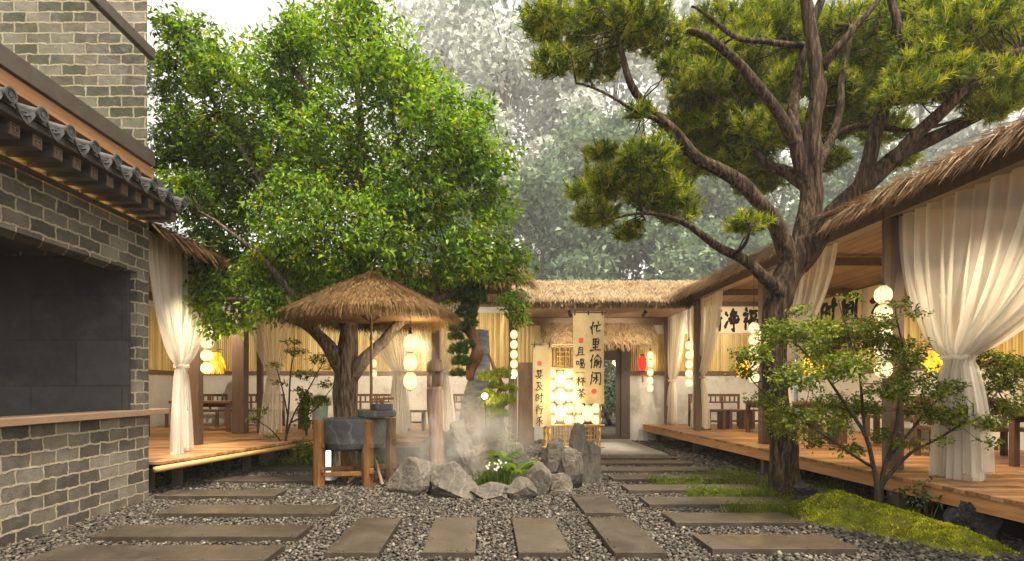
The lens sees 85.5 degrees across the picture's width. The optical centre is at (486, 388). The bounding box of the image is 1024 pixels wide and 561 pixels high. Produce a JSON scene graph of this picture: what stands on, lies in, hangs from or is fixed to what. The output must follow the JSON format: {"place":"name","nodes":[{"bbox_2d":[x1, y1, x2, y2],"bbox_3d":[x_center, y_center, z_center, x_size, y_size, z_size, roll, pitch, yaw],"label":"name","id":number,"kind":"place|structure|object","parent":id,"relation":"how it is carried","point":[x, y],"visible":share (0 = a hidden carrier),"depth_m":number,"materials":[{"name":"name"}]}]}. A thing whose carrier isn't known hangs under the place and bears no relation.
{"place":"outdoors","nodes":[
{"label":"outdoors","id":0,"kind":"place"},
{"bbox_2d":[0,0,187,546],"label":"brick building","id":1,"kind":"structure","parent":0,"point":[86,198],"depth_m":6.36,"materials":[{"name":"brick"}]},
{"bbox_2d":[310,393,331,421],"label":"potted grass","id":2,"kind":"object","parent":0,"point":[320,412],"depth_m":10.64,"materials":[{"name":"green ceramic"}]},
{"bbox_2d":[0,391,1023,560],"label":"ground","id":3,"kind":"structure","parent":0,"point":[1012,527],"depth_m":5.48,"materials":[{"name":"grey gravel"}]},
{"bbox_2d":[24,545,283,560],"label":"stepping slab","id":4,"kind":"structure","parent":3,"relation":"on","point":[165,552],"depth_m":4.36,"materials":[{"name":"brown stone"}]},
{"bbox_2d":[149,298,174,426],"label":"bamboo clad wall","id":5,"kind":"structure","parent":3,"relation":"on","point":[161,370],"depth_m":13.47,"materials":[{"name":"paint"}]},
{"bbox_2d":[90,525,311,542],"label":"stepping slab","id":6,"kind":"structure","parent":3,"relation":"on","point":[211,533],"depth_m":4.96,"materials":[{"name":"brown stone"}]},
{"bbox_2d":[154,490,286,500],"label":"stepping slab","id":7,"kind":"structure","parent":3,"relation":"on","point":[183,495],"depth_m":6.78,"materials":[{"name":"grey stone"}]},
{"bbox_2d":[156,505,339,518],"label":"stepping slab","id":8,"kind":"structure","parent":3,"relation":"on","point":[255,511],"depth_m":5.84,"materials":[{"name":"grey stone"}]},
{"bbox_2d":[207,476,340,484],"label":"stepping slab","id":9,"kind":"structure","parent":3,"relation":"on","point":[267,479],"depth_m":7.89,"materials":[{"name":"grey stone"}]},
{"bbox_2d":[245,338,332,458],"bbox_3d":[-3.336,0.245,9.597,1.741,2.288,0.682,0,0,-7],"label":"maple sapling","id":10,"kind":"object","parent":3,"relation":"on","point":[299,376],"visible":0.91,"depth_m":9.59,"materials":[{"name":"green plant"}]},
{"bbox_2d":[279,437,312,464],"bbox_3d":[-3.190,1.130,9.629,0.793,0.610,0.708,0,0,0],"label":"shrub","id":11,"kind":"object","parent":3,"relation":"on","point":[308,453],"visible":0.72,"depth_m":9.48,"materials":[{"name":"green plant"}]},
{"bbox_2d":[249,465,384,472],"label":"stepping slab","id":12,"kind":"structure","parent":3,"relation":"on","point":[280,468],"depth_m":8.98,"materials":[{"name":"grey stone"}]},
{"bbox_2d":[263,451,418,468],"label":"grass","id":13,"kind":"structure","parent":3,"relation":"on","point":[379,458],"depth_m":9.51,"materials":[{"name":"green plant"}]},
{"bbox_2d":[147,0,539,471],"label":"broadleaf tree","id":14,"kind":"object","parent":3,"relation":"on","point":[234,178],"visible":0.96,"depth_m":8.34,"materials":[{"name":"green plant"}]},
{"bbox_2d":[149,223,540,490],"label":"tea pavilion","id":15,"kind":"structure","parent":3,"relation":"on","point":[210,440],"depth_m":9.89,"materials":[{"name":"brown wood"}]},
{"bbox_2d":[149,231,204,453],"bbox_3d":[-4.427,-0.583,8.232,0.277,2.987,2.365,0,0,-7],"label":"curtain","id":16,"kind":"object","parent":15,"relation":"hanging from","point":[169,275],"visible":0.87,"depth_m":7.87,"materials":[{"name":"white fabric"}]},
{"bbox_2d":[165,394,227,426],"bbox_3d":[-6.900,0.525,13.200,1.240,0.780,0.520,0,0,0],"label":"settee","id":17,"kind":"object","parent":15,"relation":"on","point":[210,409],"visible":0.3,"depth_m":13.01,"materials":[{"name":"brown wood"}]},
{"bbox_2d":[168,400,231,431],"bbox_3d":[-6.000,0.590,11.900,1.300,0.650,0.660,0,0,0],"label":"tea table","id":18,"kind":"object","parent":15,"relation":"on","point":[227,404],"visible":0.34,"depth_m":11.60,"materials":[{"name":"brown wood"}]},
{"bbox_2d":[200,321,213,374],"bbox_3d":[-4.466,-1.077,8.850,0.195,1.737,0.186,0,0,0],"label":"lantern string","id":19,"kind":"object","parent":15,"relation":"hanging from","point":[207,357],"visible":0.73,"depth_m":8.79,"materials":[{"name":"white paper"}]},
{"bbox_2d":[247,292,291,434],"bbox_3d":[-4.256,-0.523,10.883,0.992,2.867,0.292,0,0,-23],"label":"curtain","id":20,"kind":"object","parent":15,"relation":"hanging from","point":[270,346],"visible":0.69,"depth_m":10.90,"materials":[{"name":"white fabric"}]},
{"bbox_2d":[293,389,312,435],"bbox_3d":[-3.504,0.462,10.654,0.346,0.907,0.408,0,0,-30],"label":"ivy","id":21,"kind":"object","parent":15,"relation":"on","point":[305,422],"visible":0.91,"depth_m":10.61,"materials":[{"name":"plant"}]},
{"bbox_2d":[366,329,410,433],"bbox_3d":[-2.076,-0.448,11.011,1.147,2.716,0.221,0,0,0],"label":"curtain","id":22,"kind":"object","parent":15,"relation":"hanging from","point":[392,353],"visible":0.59,"depth_m":11.01,"materials":[{"name":"white fabric"}]},
{"bbox_2d":[421,298,467,430],"bbox_3d":[-0.775,-0.448,11.006,1.250,2.716,0.210,0,0,0],"label":"curtain","id":23,"kind":"object","parent":15,"relation":"hanging from","point":[448,411],"visible":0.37,"depth_m":11.01,"materials":[{"name":"white fabric"}]},
{"bbox_2d":[313,397,396,487],"bbox_3d":[-1.826,0.739,7.865,1.122,1.232,0.860,0,0,0],"label":"stone mill","id":24,"kind":"object","parent":3,"relation":"on","point":[364,433],"visible":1,"depth_m":7.56,"materials":[{"name":"grey stone"}]},
{"bbox_2d":[325,517,401,559],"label":"stepping slab","id":25,"kind":"structure","parent":3,"relation":"on","point":[365,537],"depth_m":4.79,"materials":[{"name":"grey stone"}]},
{"bbox_2d":[274,270,463,418],"bbox_3d":[-1.652,-0.170,7.983,2.734,3.050,2.734,0,0,0],"label":"straw parasol","id":26,"kind":"object","parent":3,"relation":"on","point":[371,301],"visible":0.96,"depth_m":7.41,"materials":[{"name":"brown plant"}]},
{"bbox_2d":[403,315,416,391],"bbox_3d":[-1.087,-0.506,7.900,0.201,1.117,0.192,0,0,0],"label":"lantern string","id":27,"kind":"object","parent":26,"relation":"hanging from","point":[410,361],"visible":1,"depth_m":7.83,"materials":[{"name":"white paper"}]},
{"bbox_2d":[187,302,576,440],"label":"bamboo clad wall","id":28,"kind":"structure","parent":3,"relation":"on","point":[493,320],"depth_m":14.29,"materials":[{"name":"paint"}]},
{"bbox_2d":[581,343,629,438],"bbox_3d":[3.062,0.020,14.320,1.245,2.570,0.280,0,0,0],"label":"door frame","id":29,"kind":"structure","parent":28,"relation":"attached to","point":[620,357],"depth_m":14.20,"materials":[{"name":"wood"}]},
{"bbox_2d":[590,347,619,438],"bbox_3d":[3.060,0.120,14.279,0.780,2.350,0.101,0,0,0],"label":"door leaf","id":30,"kind":"structure","parent":29,"relation":"in","point":[614,354],"depth_m":14.27,"materials":[{"name":"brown wood"}]},
{"bbox_2d":[386,457,437,496],"bbox_3d":[-0.879,1.147,7.280,0.648,0.515,0.621,0,0,35],"label":"boulder","id":31,"kind":"object","parent":3,"relation":"on","point":[411,476],"visible":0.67,"depth_m":7.05,"materials":[{"name":"grey stone"}]},
{"bbox_2d":[354,0,499,262],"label":"distant tree","id":32,"kind":"object","parent":3,"relation":"on","point":[430,44],"visible":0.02,"depth_m":109.85,"materials":[{"name":"green plant"}]},
{"bbox_2d":[419,430,447,461],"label":"boulder","id":33,"kind":"object","parent":3,"relation":"on","point":[424,450],"visible":0.12,"depth_m":8.73,"materials":[{"name":"grey stone"}]},
{"bbox_2d":[459,329,489,418],"bbox_3d":[-0.214,-0.054,8.845,0.538,1.757,0.522,0,0,0],"label":"tree stump","id":34,"kind":"object","parent":33,"relation":"on","point":[474,387],"visible":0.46,"depth_m":8.67,"materials":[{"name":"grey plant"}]},
{"bbox_2d":[446,282,488,379],"bbox_3d":[-0.288,-0.895,8.537,0.696,1.528,0.685,0,0,0],"label":"bonsai pine","id":35,"kind":"object","parent":34,"relation":"in","point":[470,302],"visible":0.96,"depth_m":8.38,"materials":[{"name":"green plant"}]},
{"bbox_2d":[427,360,444,464],"bbox_3d":[-0.695,0.479,8.009,0.295,1.787,0.296,0,0,34],"label":"driftwood post","id":36,"kind":"object","parent":3,"relation":"on","point":[435,423],"visible":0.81,"depth_m":7.92,"materials":[{"name":"brown wood"}]},
{"bbox_2d":[422,517,477,559],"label":"stepping slab","id":37,"kind":"structure","parent":3,"relation":"on","point":[452,534],"depth_m":4.79,"materials":[{"name":"grey stone"}]},
{"bbox_2d":[431,461,477,499],"bbox_3d":[-0.377,1.161,6.956,0.627,0.482,0.512,0,0,0],"label":"boulder","id":38,"kind":"object","parent":3,"relation":"on","point":[452,479],"visible":0.77,"depth_m":6.81,"materials":[{"name":"grey stone"}]},
{"bbox_2d":[444,396,509,476],"bbox_3d":[-0.095,0.793,8.470,1.074,1.381,0.725,0,0,-24],"label":"boulder","id":39,"kind":"object","parent":3,"relation":"on","point":[469,441],"visible":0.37,"depth_m":8.24,"materials":[{"name":"grey stone"}]},
{"bbox_2d":[477,354,518,425],"bbox_3d":[0.195,0.194,8.221,0.677,1.430,0.506,0,0,-33],"label":"bonsai pine","id":40,"kind":"object","parent":39,"relation":"on","point":[495,406],"visible":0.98,"depth_m":8.13,"materials":[{"name":"green plant"}]},
{"bbox_2d":[409,122,550,288],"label":"distant tree","id":41,"kind":"object","parent":3,"relation":"on","point":[500,130],"visible":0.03,"depth_m":78.21,"materials":[{"name":"green plant"}]},
{"bbox_2d":[470,482,508,500],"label":"boulder","id":42,"kind":"object","parent":3,"relation":"on","point":[492,490],"visible":0.79,"depth_m":6.75,"materials":[{"name":"grey stone"}]},
{"bbox_2d":[469,459,514,485],"bbox_3d":[0.094,1.098,7.113,0.598,0.354,0.668,0,0,42],"label":"flower clump","id":43,"kind":"object","parent":3,"relation":"on","point":[490,476],"visible":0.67,"depth_m":7.09,"materials":[{"name":"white plant"}]},
{"bbox_2d":[435,0,572,267],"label":"distant tree","id":44,"kind":"object","parent":3,"relation":"on","point":[508,73],"visible":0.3,"depth_m":99.30,"materials":[{"name":"green plant"}]},
{"bbox_2d":[507,476,536,500],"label":"boulder","id":45,"kind":"object","parent":3,"relation":"on","point":[522,487],"visible":0.84,"depth_m":6.71,"materials":[{"name":"grey stone"}]},
{"bbox_2d":[518,362,533,445],"bbox_3d":[0.940,0.380,13.075,0.360,1.970,0.350,0,0,0],"label":"post","id":46,"kind":"object","parent":3,"relation":"on","point":[525,406],"visible":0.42,"depth_m":12.90,"materials":[{"name":"brown wood"}]},
{"bbox_2d":[526,462,552,496],"bbox_3d":[0.677,1.174,7.104,0.348,0.450,0.379,0,0,0],"label":"boulder","id":47,"kind":"object","parent":3,"relation":"on","point":[539,476],"visible":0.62,"depth_m":6.96,"materials":[{"name":"grey stone"}]},
{"bbox_2d":[482,457,536,476],"bbox_3d":[0.345,1.049,7.370,0.725,0.242,0.685,0,0,-26],"label":"fern","id":48,"kind":"object","parent":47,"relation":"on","point":[511,466],"visible":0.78,"depth_m":7.25,"materials":[{"name":"green plant"}]},
{"bbox_2d":[512,517,570,559],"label":"stepping slab","id":49,"kind":"structure","parent":3,"relation":"on","point":[536,537],"depth_m":4.79,"materials":[{"name":"grey stone"}]},
{"bbox_2d":[531,342,552,438],"bbox_3d":[1.053,0.243,10.517,0.406,2.223,0.069,0,0,0],"label":"cloth banner","id":50,"kind":"object","parent":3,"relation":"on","point":[541,385],"visible":0.96,"depth_m":10.50,"materials":[{"name":"beige fabric"}]},
{"bbox_2d":[483,153,620,281],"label":"distant tree","id":51,"kind":"object","parent":3,"relation":"on","point":[539,182],"visible":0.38,"depth_m":72.92,"materials":[{"name":"green plant"}]},
{"bbox_2d":[540,438,564,473],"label":"boulder","id":52,"kind":"object","parent":3,"relation":"on","point":[551,455],"visible":0.35,"depth_m":7.62,"materials":[{"name":"grey stone"}]},
{"bbox_2d":[500,0,605,276],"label":"distant tree","id":53,"kind":"object","parent":3,"relation":"on","point":[547,113],"visible":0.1,"depth_m":108.93,"materials":[{"name":"grey plant"}]},
{"bbox_2d":[551,473,572,491],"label":"boulder","id":54,"kind":"object","parent":3,"relation":"on","point":[562,482],"visible":0.54,"depth_m":7.23,"materials":[{"name":"grey stone"}]},
{"bbox_2d":[557,446,583,487],"bbox_3d":[1.108,1.105,7.511,0.388,0.650,0.341,0,0,0],"label":"boulder","id":55,"kind":"object","parent":3,"relation":"on","point":[571,465],"visible":0.69,"depth_m":7.36,"materials":[{"name":"grey stone"}]},
{"bbox_2d":[542,342,604,452],"bbox_3d":[1.689,0.320,10.934,1.218,2.429,0.368,0,0,0],"label":"bamboo rack","id":56,"kind":"object","parent":3,"relation":"on","point":[545,428],"visible":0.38,"depth_m":10.80,"materials":[{"name":"wood"}]},
{"bbox_2d":[569,422,588,482],"bbox_3d":[1.296,0.974,7.939,0.334,0.989,0.330,0,0,0],"label":"boulder","id":57,"kind":"object","parent":3,"relation":"on","point":[578,440],"visible":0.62,"depth_m":7.86,"materials":[{"name":"grey stone"}]},
{"bbox_2d":[571,310,604,423],"bbox_3d":[1.927,-0.057,10.448,0.640,2.824,0.070,0,0,4],"label":"cloth banner","id":58,"kind":"object","parent":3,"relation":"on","point":[588,357],"visible":0.96,"depth_m":10.45,"materials":[{"name":"beige fabric"}]},
{"bbox_2d":[512,102,669,383],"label":"distant tree","id":59,"kind":"object","parent":3,"relation":"on","point":[613,126],"visible":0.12,"depth_m":79.23,"materials":[{"name":"green plant"}]},
{"bbox_2d":[585,440,601,483],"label":"boulder","id":60,"kind":"object","parent":3,"relation":"on","point":[593,476],"visible":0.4,"depth_m":7.88,"materials":[{"name":"grey stone"}]},
{"bbox_2d":[571,495,623,516],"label":"stepping slab","id":61,"kind":"structure","parent":3,"relation":"on","point":[600,505],"depth_m":6.14,"materials":[{"name":"grey stone"}]},
{"bbox_2d":[505,279,698,440],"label":"gate roof","id":62,"kind":"structure","parent":3,"relation":"on","point":[616,301],"depth_m":12.68,"materials":[{"name":"plant"}]},
{"bbox_2d":[510,327,517,378],"bbox_3d":[0.604,-1.024,12.150,0.164,1.642,0.157,0,0,0],"label":"lantern string","id":63,"kind":"object","parent":62,"relation":"hanging from","point":[513,346],"visible":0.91,"depth_m":12.10,"materials":[{"name":"white paper"}]},
{"bbox_2d":[538,322,660,351],"bbox_3d":[2.774,-1.284,13.764,3.086,0.895,0.873,0,0,0],"label":"straw awning","id":64,"kind":"object","parent":62,"relation":"hanging from","point":[641,335],"visible":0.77,"depth_m":13.69,"materials":[{"name":"beige wicker"}]},
{"bbox_2d":[601,360,614,424],"bbox_3d":[4.618,-0.618,20.324,3.695,4.016,2.956,0,0,24],"label":"distant tree","id":65,"kind":"object","parent":3,"relation":"on","point":[608,408],"visible":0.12,"depth_m":20.22,"materials":[{"name":"green plant"}]},
{"bbox_2d":[544,0,675,362],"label":"distant tree","id":66,"kind":"object","parent":3,"relation":"on","point":[581,96],"visible":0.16,"depth_m":99.88,"materials":[{"name":"grey plant"}]},
{"bbox_2d":[587,517,666,559],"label":"stepping slab","id":67,"kind":"structure","parent":3,"relation":"on","point":[627,537],"depth_m":4.79,"materials":[{"name":"grey stone"}]},
{"bbox_2d":[601,456,676,459],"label":"stepping slab","id":68,"kind":"structure","parent":3,"relation":"on","point":[636,457],"depth_m":10.41,"materials":[{"name":"grey stone"}]},
{"bbox_2d":[565,134,721,367],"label":"distant tree","id":69,"kind":"object","parent":3,"relation":"on","point":[659,254],"visible":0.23,"depth_m":70.50,"materials":[{"name":"green plant"}]},
{"bbox_2d":[601,460,692,466],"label":"stepping slab","id":70,"kind":"structure","parent":3,"relation":"on","point":[662,463],"depth_m":9.70,"materials":[{"name":"grey stone"}]},
{"bbox_2d":[601,467,711,473],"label":"stepping slab","id":71,"kind":"structure","parent":3,"relation":"on","point":[652,470],"depth_m":8.87,"materials":[{"name":"grey stone"}]},
{"bbox_2d":[608,474,728,482],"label":"stepping slab","id":72,"kind":"structure","parent":3,"relation":"on","point":[636,478],"depth_m":8.16,"materials":[{"name":"grey stone"}]},
{"bbox_2d":[621,0,728,281],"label":"distant tree","id":73,"kind":"object","parent":3,"relation":"on","point":[685,7],"visible":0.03,"depth_m":110.64,"materials":[{"name":"grey plant"}]},
{"bbox_2d":[621,484,764,494],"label":"stepping slab","id":74,"kind":"structure","parent":3,"relation":"on","point":[659,489],"depth_m":7.26,"materials":[{"name":"grey stone"}]},
{"bbox_2d":[628,302,793,440],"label":"bamboo clad wall","id":75,"kind":"structure","parent":3,"relation":"on","point":[646,407],"depth_m":14.30,"materials":[{"name":"paint"}]},
{"bbox_2d":[719,307,757,332],"bbox_3d":[6.339,-1.767,14.269,1.362,0.683,0.039,0,0,0],"label":"lettered board","id":76,"kind":"object","parent":75,"relation":"attached to","point":[736,320],"visible":0.57,"depth_m":14.26,"materials":[{"name":"beige"}]},
{"bbox_2d":[639,497,793,509],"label":"stepping slab","id":77,"kind":"structure","parent":3,"relation":"on","point":[674,502],"depth_m":6.36,"materials":[{"name":"grey stone"}]},
{"bbox_2d":[662,513,804,528],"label":"stepping slab","id":78,"kind":"structure","parent":3,"relation":"on","point":[717,520],"depth_m":5.49,"materials":[{"name":"grey stone"}]},
{"bbox_2d":[670,162,797,397],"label":"distant tree","id":79,"kind":"object","parent":3,"relation":"on","point":[708,188],"visible":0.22,"depth_m":76.18,"materials":[{"name":"green plant"}]},
{"bbox_2d":[644,465,865,517],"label":"grass","id":80,"kind":"structure","parent":3,"relation":"on","point":[790,509],"depth_m":6.93,"materials":[{"name":"green plant"}]},
{"bbox_2d":[513,0,1023,496],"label":"pine tree","id":81,"kind":"object","parent":3,"relation":"on","point":[841,64],"visible":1,"depth_m":6.88,"materials":[{"name":"green plant"}]},
{"bbox_2d":[701,97,846,393],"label":"distant tree","id":82,"kind":"object","parent":3,"relation":"on","point":[790,215],"visible":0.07,"depth_m":78.74,"materials":[{"name":"green plant"}]},
{"bbox_2d":[693,534,859,555],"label":"stepping slab","id":83,"kind":"structure","parent":3,"relation":"on","point":[761,544],"depth_m":4.61,"materials":[{"name":"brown stone"}]},
{"bbox_2d":[786,481,828,503],"bbox_3d":[3.787,1.223,6.436,0.676,0.316,0.380,0,0,-32],"label":"boulder","id":84,"kind":"object","parent":3,"relation":"on","point":[801,488],"visible":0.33,"depth_m":6.34,"materials":[{"name":"grey stone"}]},
{"bbox_2d":[642,109,1023,522],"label":"tea pavilion","id":85,"kind":"structure","parent":3,"relation":"on","point":[857,236],"depth_m":6.36,"materials":[{"name":"brown wood"}]},
{"bbox_2d":[666,310,685,424],"bbox_3d":[4.631,-0.584,13.522,0.220,2.987,1.244,0,0,0],"label":"curtain","id":86,"kind":"object","parent":85,"relation":"hanging from","point":[676,328],"visible":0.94,"depth_m":13.61,"materials":[{"name":"white fabric"}]},
{"bbox_2d":[685,337,692,387],"bbox_3d":[4.519,-0.997,12.350,0.164,1.997,0.157,0,0,0],"label":"lantern string","id":87,"kind":"object","parent":85,"relation":"hanging from","point":[688,363],"visible":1,"depth_m":12.30,"materials":[{"name":"white paper"}]},
{"bbox_2d":[687,291,722,428],"bbox_3d":[4.710,-0.584,11.825,0.259,2.987,1.950,0,0,0],"label":"curtain","id":88,"kind":"object","parent":85,"relation":"hanging from","point":[710,309],"visible":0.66,"depth_m":11.80,"materials":[{"name":"white fabric"}]},
{"bbox_2d":[688,394,739,425],"bbox_3d":[5.520,0.525,13.200,1.240,0.780,0.520,0,0,0],"label":"settee","id":89,"kind":"object","parent":85,"relation":"on","point":[722,400],"visible":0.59,"depth_m":13.40,"materials":[{"name":"brown wood"}]},
{"bbox_2d":[723,409,745,428],"bbox_3d":[5.620,0.695,12.500,0.420,0.440,0.340,0,0,0],"label":"stool","id":90,"kind":"object","parent":85,"relation":"on","point":[741,420],"visible":0.73,"depth_m":12.43,"materials":[{"name":"brown wood"}]},
{"bbox_2d":[748,317,759,383],"bbox_3d":[4.373,-1.030,9.050,0.168,1.931,0.161,0,0,0],"label":"lantern string","id":91,"kind":"object","parent":85,"relation":"hanging from","point":[752,326],"visible":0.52,"depth_m":9.00,"materials":[{"name":"white paper"}]},
{"bbox_2d":[743,401,824,432],"bbox_3d":[6.000,0.590,11.200,1.300,0.650,0.660,0,0,0],"label":"tea table","id":92,"kind":"object","parent":85,"relation":"on","point":[748,415],"visible":0.27,"depth_m":11.44,"materials":[{"name":"brown wood"}]},
{"bbox_2d":[767,243,837,408],"bbox_3d":[4.688,-0.584,8.210,0.255,2.987,1.920,0,0,0],"label":"curtain","id":93,"kind":"object","parent":85,"relation":"hanging from","point":[814,283],"visible":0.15,"depth_m":7.86,"materials":[{"name":"white fabric"}]},
{"bbox_2d":[873,212,892,379],"bbox_3d":[4.387,-1.019,6.120,0.177,1.853,0.168,0,0,0],"label":"lantern string","id":94,"kind":"object","parent":85,"relation":"hanging from","point":[883,292],"visible":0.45,"depth_m":6.07,"materials":[{"name":"white paper"}]},
{"bbox_2d":[898,166,1023,480],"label":"curtain","id":95,"kind":"object","parent":85,"relation":"hanging from","point":[962,257],"visible":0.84,"depth_m":5.36,"materials":[{"name":"white fabric"}]},
{"bbox_2d":[913,398,1023,455],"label":"settee","id":96,"kind":"object","parent":85,"relation":"on","point":[918,428],"visible":0.23,"depth_m":7.50,"materials":[{"name":"brown wood"}]},
{"bbox_2d":[1006,411,1023,466],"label":"tea table","id":97,"kind":"object","parent":85,"relation":"on","point":[1014,443],"visible":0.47,"depth_m":6.43,"materials":[{"name":"brown wood"}]},
{"bbox_2d":[784,100,931,208],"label":"distant tree","id":98,"kind":"object","parent":3,"relation":"on","point":[847,174],"visible":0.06,"depth_m":79.22,"materials":[{"name":"green plant"}]},
{"bbox_2d":[794,489,1020,559],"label":"moss bed","id":99,"kind":"object","parent":3,"relation":"on","point":[891,518],"visible":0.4,"depth_m":5.16,"materials":[{"name":"green plant"}]},
{"bbox_2d":[724,290,1023,503],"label":"maple sapling","id":100,"kind":"object","parent":99,"relation":"on","point":[823,331],"visible":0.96,"depth_m":5.43,"materials":[{"name":"green plant"}]},
{"bbox_2d":[798,282,1023,449],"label":"bamboo clad wall","id":101,"kind":"structure","parent":3,"relation":"on","point":[913,330],"depth_m":10.55,"materials":[{"name":"paint"}]},
{"bbox_2d":[813,289,862,325],"bbox_3d":[7.969,-1.770,12.850,0.038,0.670,2.200,0,0,0],"label":"lettered board","id":102,"kind":"object","parent":101,"relation":"attached to","point":[831,304],"visible":0.45,"depth_m":12.44,"materials":[{"name":"beige"}]},
{"bbox_2d":[868,283,905,319],"bbox_3d":[7.970,-1.774,11.050,0.036,0.679,1.000,0,0,0],"label":"lettered board","id":103,"kind":"object","parent":101,"relation":"attached to","point":[873,304],"visible":0.12,"depth_m":11.41,"materials":[{"name":"beige"}]},
{"bbox_2d":[889,476,942,517],"bbox_3d":[4.203,1.102,5.310,0.512,0.513,0.421,0,0,28],"label":"shrub","id":104,"kind":"object","parent":3,"relation":"on","point":[924,499],"visible":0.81,"depth_m":5.34,"materials":[{"name":"green plant"}]},
{"bbox_2d":[858,66,1011,186],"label":"distant tree","id":105,"kind":"object","parent":3,"relation":"on","point":[954,140],"visible":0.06,"depth_m":100.88,"materials":[{"name":"white plant"}]},
{"bbox_2d":[943,500,1003,540],"bbox_3d":[4.352,1.158,5.029,0.403,0.484,0.446,0,0,0],"label":"boulder","id":106,"kind":"object","parent":3,"relation":"on","point":[966,514],"visible":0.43,"depth_m":4.88,"materials":[{"name":"grey stone"}]},
{"bbox_2d":[147,0,1023,389],"label":"sky","id":107,"kind":"structure","parent":0,"point":[236,13],"materials":[{"name":"white"}]},
{"bbox_2d":[539,439,667,455],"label":"path","id":108,"kind":"structure","parent":0,"point":[620,447],"depth_m":12.00,"materials":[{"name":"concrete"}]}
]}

